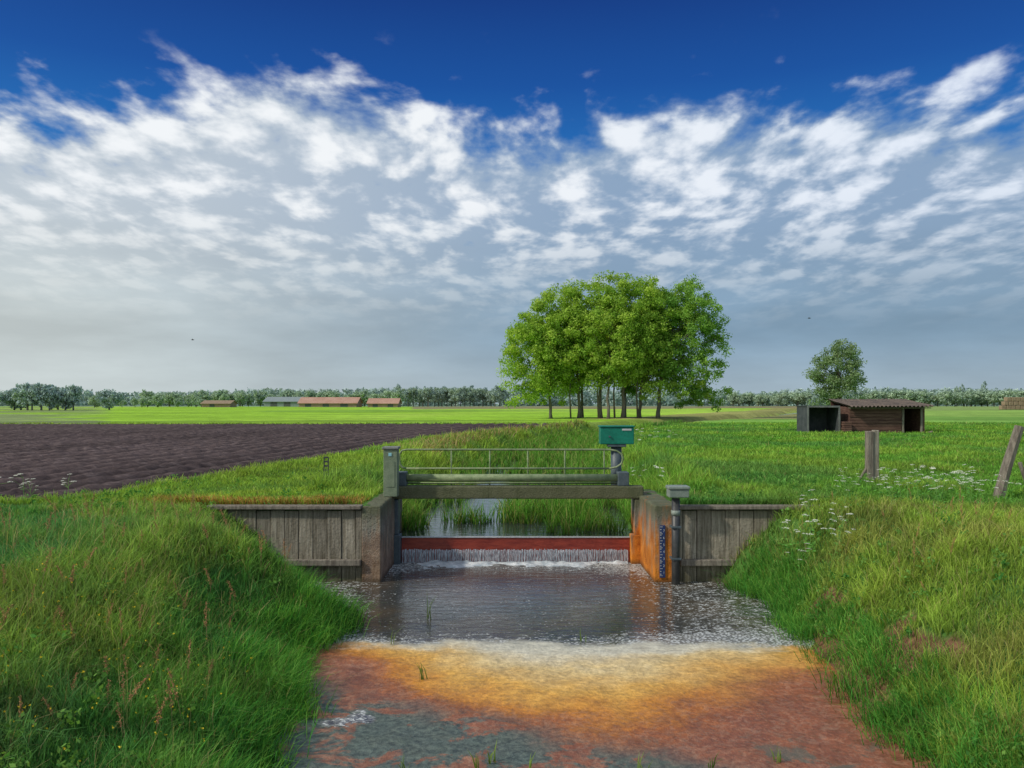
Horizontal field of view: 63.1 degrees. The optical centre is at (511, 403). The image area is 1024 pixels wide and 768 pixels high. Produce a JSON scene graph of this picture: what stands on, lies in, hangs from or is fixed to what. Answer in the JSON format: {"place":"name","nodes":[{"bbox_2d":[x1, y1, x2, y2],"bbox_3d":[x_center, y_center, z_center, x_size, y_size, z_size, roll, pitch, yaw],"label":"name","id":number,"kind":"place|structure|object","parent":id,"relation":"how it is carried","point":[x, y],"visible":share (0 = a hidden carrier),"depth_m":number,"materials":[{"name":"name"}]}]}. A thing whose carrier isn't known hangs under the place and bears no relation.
{"place":"outdoors","nodes":[
{"label":"outdoors","id":0,"kind":"place"},
{"bbox_2d":[262,397,300,406],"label":"barn","id":1,"kind":"structure","parent":0,"point":[280,401],"depth_m":376.00,"materials":[{"name":"metal"}]},
{"bbox_2d":[0,423,567,500],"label":"ploughed field","id":2,"kind":"structure","parent":0,"point":[96,458],"depth_m":28.18,"materials":[{"name":"soil"}]},
{"bbox_2d":[0,404,1023,767],"bbox_3d":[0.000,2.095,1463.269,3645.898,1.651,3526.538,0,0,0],"label":"ground","id":3,"kind":"structure","parent":0,"point":[362,414],"depth_m":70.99,"materials":[{"name":"plant"}]},
{"bbox_2d":[1,389,19,409],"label":"tree","id":4,"kind":"object","parent":3,"relation":"on","point":[8,402],"visible":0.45,"depth_m":188.25,"materials":[{"name":"green plant"}]},
{"bbox_2d":[5,384,29,409],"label":"tree","id":5,"kind":"object","parent":3,"relation":"on","point":[22,407],"visible":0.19,"depth_m":188.22,"materials":[{"name":"green plant"}]},
{"bbox_2d":[10,382,36,409],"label":"tree","id":6,"kind":"object","parent":3,"relation":"on","point":[16,392],"visible":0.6,"depth_m":181.22,"materials":[{"name":"green plant"}]},
{"bbox_2d":[21,385,40,409],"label":"tree","id":7,"kind":"object","parent":3,"relation":"on","point":[28,393],"visible":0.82,"depth_m":180.38,"materials":[{"name":"green plant"}]},
{"bbox_2d":[30,382,53,409],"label":"tree","id":8,"kind":"object","parent":3,"relation":"on","point":[40,387],"visible":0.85,"depth_m":180.75,"materials":[{"name":"green plant"}]},
{"bbox_2d":[41,547,54,588],"bbox_3d":[-3.766,1.400,6.754,0.104,0.502,0.101,2,7,-30],"label":"sorrel plant","id":9,"kind":"object","parent":3,"relation":"on","point":[50,553],"visible":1,"depth_m":6.74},
{"bbox_2d":[37,386,62,409],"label":"tree","id":10,"kind":"object","parent":3,"relation":"on","point":[51,396],"visible":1,"depth_m":181.63,"materials":[{"name":"green plant"}]},
{"bbox_2d":[57,387,78,409],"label":"tree","id":11,"kind":"object","parent":3,"relation":"on","point":[63,402],"visible":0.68,"depth_m":183.94,"materials":[{"name":"green plant"}]},
{"bbox_2d":[61,384,84,409],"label":"tree","id":12,"kind":"object","parent":3,"relation":"on","point":[72,390],"visible":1,"depth_m":184.10,"materials":[{"name":"green plant"}]},
{"bbox_2d":[87,395,100,406],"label":"tree","id":13,"kind":"object","parent":3,"relation":"on","point":[93,402],"visible":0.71,"depth_m":321.22,"materials":[{"name":"green plant"}]},
{"bbox_2d":[95,389,123,409],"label":"tree","id":14,"kind":"object","parent":3,"relation":"on","point":[109,399],"visible":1,"depth_m":197.03,"materials":[{"name":"green plant"}]},
{"bbox_2d":[1,556,252,761],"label":"buttercups","id":15,"kind":"object","parent":3,"relation":"on","point":[64,748],"visible":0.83,"depth_m":5.82,"materials":[{"name":"plant"}]},
{"bbox_2d":[116,674,149,725],"bbox_3d":[-2.460,1.945,5.404,0.143,0.387,0.081,17,-2,-37],"label":"sorrel plant","id":16,"kind":"object","parent":3,"relation":"on","point":[135,690],"visible":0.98,"depth_m":5.40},
{"bbox_2d":[139,389,154,406],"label":"tree","id":17,"kind":"object","parent":3,"relation":"on","point":[145,394],"visible":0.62,"depth_m":373.54,"materials":[{"name":"green plant"}]},
{"bbox_2d":[150,394,164,406],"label":"tree","id":18,"kind":"object","parent":3,"relation":"on","point":[157,400],"visible":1,"depth_m":322.63,"materials":[{"name":"green plant"}]},
{"bbox_2d":[154,697,168,742],"bbox_3d":[-2.220,2.042,5.254,0.103,0.419,0.060,6,6,11],"label":"sorrel plant","id":19,"kind":"object","parent":3,"relation":"on","point":[160,713],"visible":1,"depth_m":5.24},
{"bbox_2d":[163,392,175,406],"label":"tree","id":20,"kind":"object","parent":3,"relation":"on","point":[169,398],"visible":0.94,"depth_m":371.20,"materials":[{"name":"green plant"}]},
{"bbox_2d":[166,680,175,728],"bbox_3d":[-2.278,2.055,5.561,0.096,0.427,0.068,0,0,28],"label":"sorrel plant","id":21,"kind":"object","parent":3,"relation":"on","point":[170,693],"visible":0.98,"depth_m":5.56,"materials":[{"name":"plant"}]},
{"bbox_2d":[168,669,181,720],"bbox_3d":[-2.276,2.029,5.651,0.074,0.510,0.065,-4,7,1],"label":"sorrel plant","id":22,"kind":"object","parent":3,"relation":"on","point":[175,693],"visible":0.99,"depth_m":5.64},
{"bbox_2d":[190,394,202,406],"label":"tree","id":23,"kind":"object","parent":3,"relation":"on","point":[195,397],"visible":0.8,"depth_m":333.76,"materials":[{"name":"green plant"}]},
{"bbox_2d":[200,400,237,406],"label":"barn","id":24,"kind":"structure","parent":3,"relation":"on","point":[219,403],"depth_m":325.87,"materials":[{"name":"brick"}]},
{"bbox_2d":[213,389,228,399],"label":"tree","id":25,"kind":"object","parent":3,"relation":"on","point":[217,394],"visible":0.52,"depth_m":380.50,"materials":[{"name":"green plant"}]},
{"bbox_2d":[234,391,247,405],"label":"tree","id":26,"kind":"object","parent":3,"relation":"on","point":[240,397],"visible":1,"depth_m":381.88,"materials":[{"name":"green plant"}]},
{"bbox_2d":[245,393,254,406],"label":"tree","id":27,"kind":"object","parent":3,"relation":"on","point":[250,400],"visible":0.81,"depth_m":393.00,"materials":[{"name":"green plant"}]},
{"bbox_2d":[253,390,266,406],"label":"tree","id":28,"kind":"object","parent":3,"relation":"on","point":[259,398],"visible":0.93,"depth_m":401.05,"materials":[{"name":"green plant"}]},
{"bbox_2d":[205,504,362,581],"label":"retaining wall","id":29,"kind":"structure","parent":3,"relation":"on","point":[323,538],"depth_m":12.01,"materials":[{"name":"grey wood"}]},
{"bbox_2d":[280,390,293,396],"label":"tree","id":30,"kind":"object","parent":3,"relation":"on","point":[286,393],"visible":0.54,"depth_m":394.75,"materials":[{"name":"green plant"}]},
{"bbox_2d":[304,390,315,396],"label":"tree","id":31,"kind":"object","parent":3,"relation":"on","point":[307,393],"visible":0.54,"depth_m":403.40,"materials":[{"name":"green plant"}]},
{"bbox_2d":[323,457,328,477],"bbox_3d":[-3.500,1.281,15.700,0.100,0.560,0.020,0,0,0],"label":"marker frame","id":32,"kind":"object","parent":3,"relation":"on","point":[324,466],"visible":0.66,"depth_m":15.69,"materials":[{"name":"black plastic"}]},
{"bbox_2d":[297,397,362,406],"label":"barn","id":33,"kind":"structure","parent":3,"relation":"on","point":[330,402],"depth_m":331.21,"materials":[{"name":"brick"}]},
{"bbox_2d":[358,388,370,406],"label":"tree","id":34,"kind":"object","parent":3,"relation":"on","point":[364,393],"visible":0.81,"depth_m":400.18,"materials":[{"name":"green plant"}]},
{"bbox_2d":[362,494,401,581],"bbox_3d":[-1.975,2.217,13.165,0.370,1.506,2.370,0,0,0],"label":"concrete abutment","id":35,"kind":"object","parent":3,"relation":"on","point":[381,535],"visible":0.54,"depth_m":12.11,"materials":[{"name":"concrete"}]},
{"bbox_2d":[382,446,400,496],"bbox_3d":[-1.920,1.080,13.260,0.260,0.790,0.260,0,0,0],"label":"electrical cabinet","id":36,"kind":"object","parent":35,"relation":"on","point":[390,471],"visible":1,"depth_m":13.15,"materials":[{"name":"metal"}]},
{"bbox_2d":[394,449,643,498],"bbox_3d":[0.085,1.139,13.568,4.070,0.791,0.335,0,0,0],"label":"footbridge","id":37,"kind":"object","parent":35,"relation":"on","point":[622,488],"visible":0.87,"depth_m":13.49,"materials":[{"name":"metal"}]},
{"bbox_2d":[598,425,634,484],"bbox_3d":[1.778,0.980,13.980,0.645,1.220,0.310,0,0,0],"label":"control box","id":38,"kind":"object","parent":37,"relation":"on","point":[617,437],"visible":0.73,"depth_m":13.85,"materials":[{"name":"green metal"}]},
{"bbox_2d":[366,398,401,406],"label":"barn","id":39,"kind":"structure","parent":3,"relation":"on","point":[384,402],"depth_m":335.39,"materials":[{"name":"brick"}]},
{"bbox_2d":[378,390,392,397],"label":"tree","id":40,"kind":"object","parent":3,"relation":"on","point":[386,394],"visible":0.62,"depth_m":396.98,"materials":[{"name":"green plant"}]},
{"bbox_2d":[390,388,404,400],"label":"tree","id":41,"kind":"object","parent":3,"relation":"on","point":[398,394],"visible":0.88,"depth_m":390.97,"materials":[{"name":"green plant"}]},
{"bbox_2d":[402,387,413,406],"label":"tree","id":42,"kind":"object","parent":3,"relation":"on","point":[407,393],"visible":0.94,"depth_m":409.80,"materials":[{"name":"green plant"}]},
{"bbox_2d":[409,386,418,406],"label":"tree","id":43,"kind":"object","parent":3,"relation":"on","point":[415,391],"visible":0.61,"depth_m":416.84,"materials":[{"name":"green plant"}]},
{"bbox_2d":[417,389,426,406],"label":"tree","id":44,"kind":"object","parent":3,"relation":"on","point":[421,399],"visible":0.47,"depth_m":421.01,"materials":[{"name":"green plant"}]},
{"bbox_2d":[421,387,435,406],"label":"tree","id":45,"kind":"object","parent":3,"relation":"on","point":[427,393],"visible":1,"depth_m":409.46,"materials":[{"name":"green plant"}]},
{"bbox_2d":[434,386,448,406],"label":"tree","id":46,"kind":"object","parent":3,"relation":"on","point":[442,391],"visible":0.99,"depth_m":412.58,"materials":[{"name":"green plant"}]},
{"bbox_2d":[448,388,462,405],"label":"tree","id":47,"kind":"object","parent":3,"relation":"on","point":[455,397],"visible":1,"depth_m":409.82,"materials":[{"name":"green plant"}]},
{"bbox_2d":[458,386,470,405],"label":"tree","id":48,"kind":"object","parent":3,"relation":"on","point":[464,397],"visible":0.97,"depth_m":411.42,"materials":[{"name":"green plant"}]},
{"bbox_2d":[468,387,479,405],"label":"tree","id":49,"kind":"object","parent":3,"relation":"on","point":[474,394],"visible":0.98,"depth_m":414.00,"materials":[{"name":"green plant"}]},
{"bbox_2d":[478,387,487,405],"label":"tree","id":50,"kind":"object","parent":3,"relation":"on","point":[482,393],"visible":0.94,"depth_m":416.81,"materials":[{"name":"green plant"}]},
{"bbox_2d":[488,386,501,405],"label":"tree","id":51,"kind":"object","parent":3,"relation":"on","point":[494,396],"visible":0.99,"depth_m":409.41,"materials":[{"name":"green plant"}]},
{"bbox_2d":[494,385,507,405],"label":"tree","id":52,"kind":"object","parent":3,"relation":"on","point":[503,392],"visible":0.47,"depth_m":417.81,"materials":[{"name":"green plant"}]},
{"bbox_2d":[0,386,1023,405],"bbox_3d":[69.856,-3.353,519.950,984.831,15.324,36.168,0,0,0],"label":"woodland","id":53,"kind":"object","parent":3,"relation":"on","point":[587,396],"visible":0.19,"depth_m":511.31,"materials":[{"name":"green plant"}]},
{"bbox_2d":[0,470,1023,767],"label":"weeds","id":54,"kind":"object","parent":3,"relation":"on","point":[712,492],"visible":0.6,"depth_m":7.82,"materials":[{"name":"green plant"}]},
{"bbox_2d":[495,303,579,418],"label":"grove tree","id":55,"kind":"object","parent":3,"relation":"on","point":[519,332],"visible":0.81,"depth_m":78.76,"materials":[{"name":"green plant"}]},
{"bbox_2d":[520,283,600,417],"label":"grove tree","id":56,"kind":"object","parent":3,"relation":"on","point":[550,296],"visible":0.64,"depth_m":78.33,"materials":[{"name":"green plant"}]},
{"bbox_2d":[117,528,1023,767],"bbox_3d":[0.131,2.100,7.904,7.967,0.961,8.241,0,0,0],"label":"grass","id":57,"kind":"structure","parent":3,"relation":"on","point":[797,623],"depth_m":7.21,"materials":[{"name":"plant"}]},
{"bbox_2d":[562,341,583,418],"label":"grove tree","id":58,"kind":"object","parent":3,"relation":"on","point":[570,383],"visible":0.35,"depth_m":79.32,"materials":[{"name":"brown plant"}]},
{"bbox_2d":[548,304,610,417],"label":"grove tree","id":59,"kind":"object","parent":3,"relation":"on","point":[581,392],"visible":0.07,"depth_m":82.71,"materials":[{"name":"green plant"}]},
{"bbox_2d":[556,270,634,417],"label":"grove tree","id":60,"kind":"object","parent":3,"relation":"on","point":[596,295],"visible":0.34,"depth_m":78.67,"materials":[{"name":"green plant"}]},
{"bbox_2d":[587,356,609,418],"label":"grove tree","id":61,"kind":"object","parent":3,"relation":"on","point":[597,389],"visible":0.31,"depth_m":78.93,"materials":[{"name":"brown plant"}]},
{"bbox_2d":[608,353,616,417],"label":"grove tree","id":62,"kind":"object","parent":3,"relation":"on","point":[614,400],"visible":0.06,"depth_m":79.43,"materials":[{"name":"brown plant"}]},
{"bbox_2d":[572,294,656,418],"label":"grove tree","id":63,"kind":"object","parent":3,"relation":"on","point":[610,367],"visible":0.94,"depth_m":77.02,"materials":[{"name":"green plant"}]},
{"bbox_2d":[585,271,672,417],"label":"grove tree","id":64,"kind":"object","parent":3,"relation":"on","point":[629,286],"visible":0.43,"depth_m":78.30,"materials":[{"name":"green plant"}]},
{"bbox_2d":[632,344,648,417],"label":"grove tree","id":65,"kind":"object","parent":3,"relation":"on","point":[637,381],"visible":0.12,"depth_m":79.53,"materials":[{"name":"brown plant"}]},
{"bbox_2d":[611,305,674,417],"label":"grove tree","id":66,"kind":"object","parent":3,"relation":"on","point":[630,388],"visible":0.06,"depth_m":83.10,"materials":[{"name":"green plant"}]},
{"bbox_2d":[629,489,671,581],"bbox_3d":[2.162,2.217,13.165,0.504,1.507,2.370,0,0,0],"label":"concrete abutment","id":67,"kind":"object","parent":3,"relation":"on","point":[651,513],"visible":0.63,"depth_m":12.42,"materials":[{"name":"concrete"}]},
{"bbox_2d":[660,525,664,577],"bbox_3d":[2.160,2.125,11.966,0.080,0.750,0.021,0,0,0],"label":"water gauge","id":68,"kind":"object","parent":67,"relation":"attached to","point":[662,551],"visible":1,"depth_m":11.96,"materials":[{"name":"metal"}]},
{"bbox_2d":[615,274,713,417],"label":"grove tree","id":69,"kind":"object","parent":3,"relation":"on","point":[659,355],"visible":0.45,"depth_m":78.69,"materials":[{"name":"green plant"}]},
{"bbox_2d":[665,485,689,584],"bbox_3d":[2.360,2.020,11.865,0.310,1.700,0.260,0,0,0],"label":"measuring pipe","id":70,"kind":"object","parent":3,"relation":"on","point":[675,493],"visible":0.96,"depth_m":11.80,"materials":[{"name":"grey plastic"}]},
{"bbox_2d":[651,273,734,417],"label":"grove tree","id":71,"kind":"object","parent":3,"relation":"on","point":[709,327],"visible":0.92,"depth_m":79.03,"materials":[{"name":"green plant"}]},
{"bbox_2d":[727,392,739,405],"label":"tree","id":72,"kind":"object","parent":3,"relation":"on","point":[731,397],"visible":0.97,"depth_m":415.42,"materials":[{"name":"green plant"}]},
{"bbox_2d":[680,504,819,581],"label":"retaining wall","id":73,"kind":"structure","parent":3,"relation":"on","point":[710,534],"depth_m":12.01,"materials":[{"name":"grey wood"}]},
{"bbox_2d":[744,392,755,405],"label":"tree","id":74,"kind":"object","parent":3,"relation":"on","point":[749,397],"visible":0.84,"depth_m":425.51,"materials":[{"name":"green plant"}]},
{"bbox_2d":[753,394,765,405],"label":"tree","id":75,"kind":"object","parent":3,"relation":"on","point":[759,401],"visible":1,"depth_m":416.91,"materials":[{"name":"green plant"}]},
{"bbox_2d":[770,396,781,405],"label":"tree","id":76,"kind":"object","parent":3,"relation":"on","point":[772,399],"visible":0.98,"depth_m":414.80,"materials":[{"name":"green plant"}]},
{"bbox_2d":[775,392,788,405],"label":"tree","id":77,"kind":"object","parent":3,"relation":"on","point":[784,397],"visible":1,"depth_m":413.04,"materials":[{"name":"green plant"}]},
{"bbox_2d":[782,514,810,552],"bbox_3d":[3.756,1.793,11.118,0.394,0.651,0.284,0,0,37],"label":"cow parsley","id":78,"kind":"object","parent":3,"relation":"on","point":[795,529],"visible":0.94,"depth_m":11.13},
{"bbox_2d":[788,391,808,405],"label":"tree","id":79,"kind":"object","parent":3,"relation":"on","point":[797,398],"visible":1,"depth_m":413.70,"materials":[{"name":"green plant"}]},
{"bbox_2d":[800,489,817,530],"bbox_3d":[4.029,1.479,11.292,0.245,0.611,0.481,0,0,13],"label":"cow parsley","id":80,"kind":"object","parent":3,"relation":"on","point":[807,508],"visible":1,"depth_m":11.29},
{"bbox_2d":[796,519,826,561],"bbox_3d":[3.914,1.819,10.946,0.410,0.581,0.277,0,0,13],"label":"cow parsley","id":81,"kind":"object","parent":3,"relation":"on","point":[810,542],"visible":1,"depth_m":10.90,"materials":[{"name":"plant"}]},
{"bbox_2d":[797,406,839,431],"bbox_3d":[15.700,0.806,42.785,1.680,1.390,1.730,0,0,0],"label":"trough shelter","id":82,"kind":"object","parent":3,"relation":"on","point":[817,418],"visible":0.87,"depth_m":43.19,"materials":[{"name":"concrete"}]},
{"bbox_2d":[802,338,869,405],"bbox_3d":[23.390,-1.536,59.954,4.704,6.337,3.571,0,0,0],"label":"birch tree","id":83,"kind":"object","parent":3,"relation":"on","point":[836,382],"visible":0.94,"depth_m":59.64,"materials":[{"name":"green plant"}]},
{"bbox_2d":[829,512,852,558],"bbox_3d":[4.044,1.690,10.379,0.308,0.633,0.333,19,11,42],"label":"cow parsley","id":84,"kind":"object","parent":3,"relation":"on","point":[840,533],"visible":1,"depth_m":10.36,"materials":[{"name":"plant"}]},
{"bbox_2d":[840,422,851,430],"bbox_3d":[16.775,1.208,41.900,0.390,0.585,0.600,0,0,0],"label":"plank stack","id":85,"kind":"object","parent":3,"relation":"on","point":[844,428],"visible":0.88,"depth_m":41.60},
{"bbox_2d":[859,430,878,479],"bbox_3d":[6.809,1.056,15.975,0.421,1.090,0.150,0,0,0],"label":"fence post","id":86,"kind":"object","parent":3,"relation":"on","point":[871,452],"visible":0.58,"depth_m":15.92,"materials":[{"name":"grey wood"}]},
{"bbox_2d":[868,391,881,398],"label":"tree","id":87,"kind":"object","parent":3,"relation":"on","point":[875,394],"visible":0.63,"depth_m":390.75,"materials":[{"name":"green plant"}]},
{"bbox_2d":[827,398,933,432],"bbox_3d":[18.962,0.639,43.082,4.225,1.816,3.235,0,0,0],"label":"animal shelter","id":88,"kind":"object","parent":3,"relation":"on","point":[889,415],"visible":0.98,"depth_m":42.00,"materials":[{"name":"brown wood"}]},
{"bbox_2d":[887,390,907,398],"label":"tree","id":89,"kind":"object","parent":3,"relation":"on","point":[901,394],"visible":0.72,"depth_m":390.95,"materials":[{"name":"green plant"}]},
{"bbox_2d":[904,390,924,402],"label":"tree","id":90,"kind":"object","parent":3,"relation":"on","point":[912,395],"visible":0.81,"depth_m":387.53,"materials":[{"name":"green plant"}]},
{"bbox_2d":[918,389,930,402],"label":"tree","id":91,"kind":"object","parent":3,"relation":"on","point":[925,396],"visible":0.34,"depth_m":394.87,"materials":[{"name":"green plant"}]},
{"bbox_2d":[924,392,936,403],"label":"tree","id":92,"kind":"object","parent":3,"relation":"on","point":[932,397],"visible":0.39,"depth_m":402.55,"materials":[{"name":"green plant"}]},
{"bbox_2d":[937,390,955,406],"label":"tree","id":93,"kind":"object","parent":3,"relation":"on","point":[944,397],"visible":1,"depth_m":389.75,"materials":[{"name":"green plant"}]},
{"bbox_2d":[947,393,962,406],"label":"tree","id":94,"kind":"object","parent":3,"relation":"on","point":[958,398],"visible":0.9,"depth_m":390.23,"materials":[{"name":"green plant"}]},
{"bbox_2d":[959,392,970,406],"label":"tree","id":95,"kind":"object","parent":3,"relation":"on","point":[966,398],"visible":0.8,"depth_m":391.63,"materials":[{"name":"green plant"}]},
{"bbox_2d":[970,392,978,406],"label":"tree","id":96,"kind":"object","parent":3,"relation":"on","point":[974,400],"visible":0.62,"depth_m":398.25,"materials":[{"name":"green plant"}]},
{"bbox_2d":[970,390,985,406],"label":"tree","id":97,"kind":"object","parent":3,"relation":"on","point":[980,399],"visible":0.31,"depth_m":401.46,"materials":[{"name":"green plant"}]},
{"bbox_2d":[984,392,1005,406],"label":"tree","id":98,"kind":"object","parent":3,"relation":"on","point":[993,397],"visible":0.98,"depth_m":391.47,"materials":[{"name":"green plant"}]},
{"bbox_2d":[997,390,1017,405],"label":"tree","id":99,"kind":"object","parent":3,"relation":"on","point":[1007,393],"visible":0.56,"depth_m":390.20,"materials":[{"name":"green plant"}]},
{"bbox_2d":[992,425,1023,498],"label":"fence post","id":100,"kind":"object","parent":3,"relation":"on","point":[1010,455],"visible":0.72,"depth_m":12.94,"materials":[{"name":"grey wood"}]},
{"bbox_2d":[999,397,1023,409],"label":"hay stack","id":101,"kind":"object","parent":3,"relation":"on","point":[1013,401],"visible":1,"depth_m":200.00,"materials":[{"name":"plant"}]},
{"bbox_2d":[0,0,1023,403],"label":"sky","id":102,"kind":"structure","parent":0,"point":[316,195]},
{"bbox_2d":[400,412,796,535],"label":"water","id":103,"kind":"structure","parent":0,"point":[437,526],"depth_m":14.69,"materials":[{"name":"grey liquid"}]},
{"bbox_2d":[401,424,643,534],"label":"reeds","id":104,"kind":"object","parent":103,"relation":"on","point":[572,510],"visible":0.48,"depth_m":16.43,"materials":[{"name":"green plant"}]},
{"bbox_2d":[268,562,935,767],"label":"water","id":105,"kind":"structure","parent":0,"point":[682,674],"depth_m":7.68,"materials":[{"name":"liquid"}]},
{"bbox_2d":[487,741,496,763],"bbox_3d":[-0.148,2.498,5.923,0.066,0.144,0.262,0,0,8],"label":"reed sprig","id":106,"kind":"object","parent":105,"relation":"on","point":[489,760],"visible":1,"depth_m":5.95,"materials":[{"name":"green plant"}]},
{"bbox_2d":[401,536,629,562],"bbox_3d":[0.060,2.566,13.503,3.700,0.808,0.144,0,0,0],"label":"weir","id":107,"kind":"object","parent":105,"relation":"in","point":[418,549],"visible":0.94,"depth_m":13.50,"materials":[{"name":"metal"}]},
{"bbox_2d":[417,560,627,568],"bbox_3d":[0.050,2.565,13.130,3.620,0.080,0.660,0,0,0],"label":"foam","id":108,"kind":"object","parent":105,"relation":"on","point":[454,564],"visible":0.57,"depth_m":13.27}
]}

